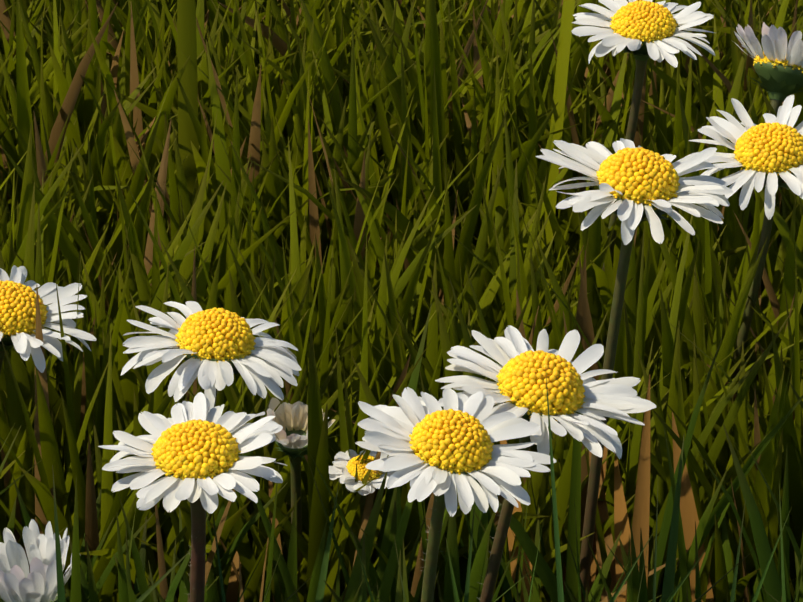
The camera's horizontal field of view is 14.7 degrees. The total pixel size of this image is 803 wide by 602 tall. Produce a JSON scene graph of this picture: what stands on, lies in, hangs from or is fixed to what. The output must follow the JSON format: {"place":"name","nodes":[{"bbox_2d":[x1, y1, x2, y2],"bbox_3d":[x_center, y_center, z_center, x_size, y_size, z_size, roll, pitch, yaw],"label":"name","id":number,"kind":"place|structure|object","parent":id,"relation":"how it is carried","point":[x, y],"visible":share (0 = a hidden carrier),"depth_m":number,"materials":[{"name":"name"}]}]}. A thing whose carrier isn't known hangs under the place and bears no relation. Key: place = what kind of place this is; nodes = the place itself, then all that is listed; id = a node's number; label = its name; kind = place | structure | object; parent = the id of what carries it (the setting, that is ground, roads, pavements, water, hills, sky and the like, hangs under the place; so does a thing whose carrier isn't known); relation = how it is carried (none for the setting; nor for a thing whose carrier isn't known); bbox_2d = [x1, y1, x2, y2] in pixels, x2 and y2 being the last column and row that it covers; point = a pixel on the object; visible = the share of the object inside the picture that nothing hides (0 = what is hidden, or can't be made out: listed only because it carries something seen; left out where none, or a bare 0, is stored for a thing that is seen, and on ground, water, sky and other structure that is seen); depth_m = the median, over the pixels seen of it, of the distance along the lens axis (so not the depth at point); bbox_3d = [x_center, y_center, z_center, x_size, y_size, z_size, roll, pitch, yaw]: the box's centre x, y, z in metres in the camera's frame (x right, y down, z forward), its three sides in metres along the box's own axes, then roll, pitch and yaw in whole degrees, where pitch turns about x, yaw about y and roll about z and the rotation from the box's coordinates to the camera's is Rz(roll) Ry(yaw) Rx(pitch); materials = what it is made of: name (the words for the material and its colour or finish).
{"place":"outdoors","nodes":[
{"label":"outdoors","id":0,"kind":"place"},
{"bbox_2d":[0,0,802,326],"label":"lawn grass","id":1,"kind":"structure","parent":0,"point":[60,60],"depth_m":0.51,"materials":[{"name":"green plant"}]},
{"bbox_2d":[158,0,669,308],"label":"long grass blades","id":2,"kind":"object","parent":1,"relation":"on","point":[186,32],"visible":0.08,"depth_m":0.49,"materials":[{"name":"green plant"}]},
{"bbox_2d":[0,303,802,601],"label":"lawn grass","id":3,"kind":"structure","parent":0,"point":[86,588],"depth_m":0.38,"materials":[{"name":"green plant"}]},
{"bbox_2d":[121,301,301,601],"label":"daisy","id":4,"kind":"object","parent":3,"relation":"on","point":[216,349],"visible":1,"depth_m":0.36,"materials":[{"name":"white plant"}]},
{"bbox_2d":[355,387,555,601],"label":"daisy","id":5,"kind":"object","parent":3,"relation":"on","point":[440,453],"visible":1,"depth_m":0.33,"materials":[{"name":"white plant"}]},
{"bbox_2d":[435,325,655,601],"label":"daisy","id":6,"kind":"object","parent":3,"relation":"on","point":[518,388],"visible":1,"depth_m":0.35,"materials":[{"name":"white plant"}]},
{"label":"ground","id":7,"kind":"structure","parent":0,"visible":0},
{"bbox_2d":[0,519,71,601],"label":"daisy","id":8,"kind":"object","parent":7,"relation":"on","point":[19,582],"visible":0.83,"depth_m":0.38,"materials":[{"name":"white plant"}]},
{"bbox_2d":[98,392,287,601],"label":"daisy","id":9,"kind":"object","parent":7,"relation":"on","point":[189,451],"visible":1,"depth_m":0.33,"materials":[{"name":"white plant"}]},
{"bbox_2d":[0,27,802,601],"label":"lawn grass","id":10,"kind":"structure","parent":7,"relation":"on","point":[344,311],"depth_m":0.44,"materials":[{"name":"green plant"}]},
{"bbox_2d":[0,265,96,373],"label":"daisy","id":11,"kind":"object","parent":10,"relation":"on","point":[17,312],"visible":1,"depth_m":0.41,"materials":[{"name":"white plant"}]},
{"bbox_2d":[267,398,334,579],"bbox_3d":[-0.013,0.038,0.410,0.009,0.053,0.008,-1,24,-1],"label":"daisy","id":12,"kind":"object","parent":10,"relation":"on","point":[291,440],"visible":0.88,"depth_m":0.40,"materials":[{"name":"white plant"}]},
{"bbox_2d":[329,449,396,598],"bbox_3d":[-0.005,0.042,0.406,0.010,0.048,0.009,-1,24,-1],"label":"daisy","id":13,"kind":"object","parent":10,"relation":"on","point":[343,468],"visible":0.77,"depth_m":0.40,"materials":[{"name":"white plant"}]},
{"bbox_2d":[571,0,714,271],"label":"daisy","id":14,"kind":"object","parent":10,"relation":"on","point":[643,31],"visible":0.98,"depth_m":0.46,"materials":[{"name":"white plant"}]},
{"bbox_2d":[685,95,802,411],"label":"daisy","id":15,"kind":"object","parent":10,"relation":"on","point":[768,155],"visible":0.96,"depth_m":0.43,"materials":[{"name":"white plant"}]},
{"bbox_2d":[734,22,802,235],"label":"daisy","id":16,"kind":"object","parent":10,"relation":"on","point":[778,65],"visible":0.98,"depth_m":0.48,"materials":[{"name":"white plant"}]},
{"bbox_2d":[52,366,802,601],"bbox_3d":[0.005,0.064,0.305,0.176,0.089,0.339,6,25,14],"label":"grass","id":17,"kind":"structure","parent":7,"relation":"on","point":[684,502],"depth_m":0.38,"materials":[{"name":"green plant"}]},
{"bbox_2d":[536,138,732,601],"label":"daisy","id":18,"kind":"object","parent":7,"relation":"on","point":[636,185],"visible":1,"depth_m":0.38,"materials":[{"name":"white plant"}]}
]}

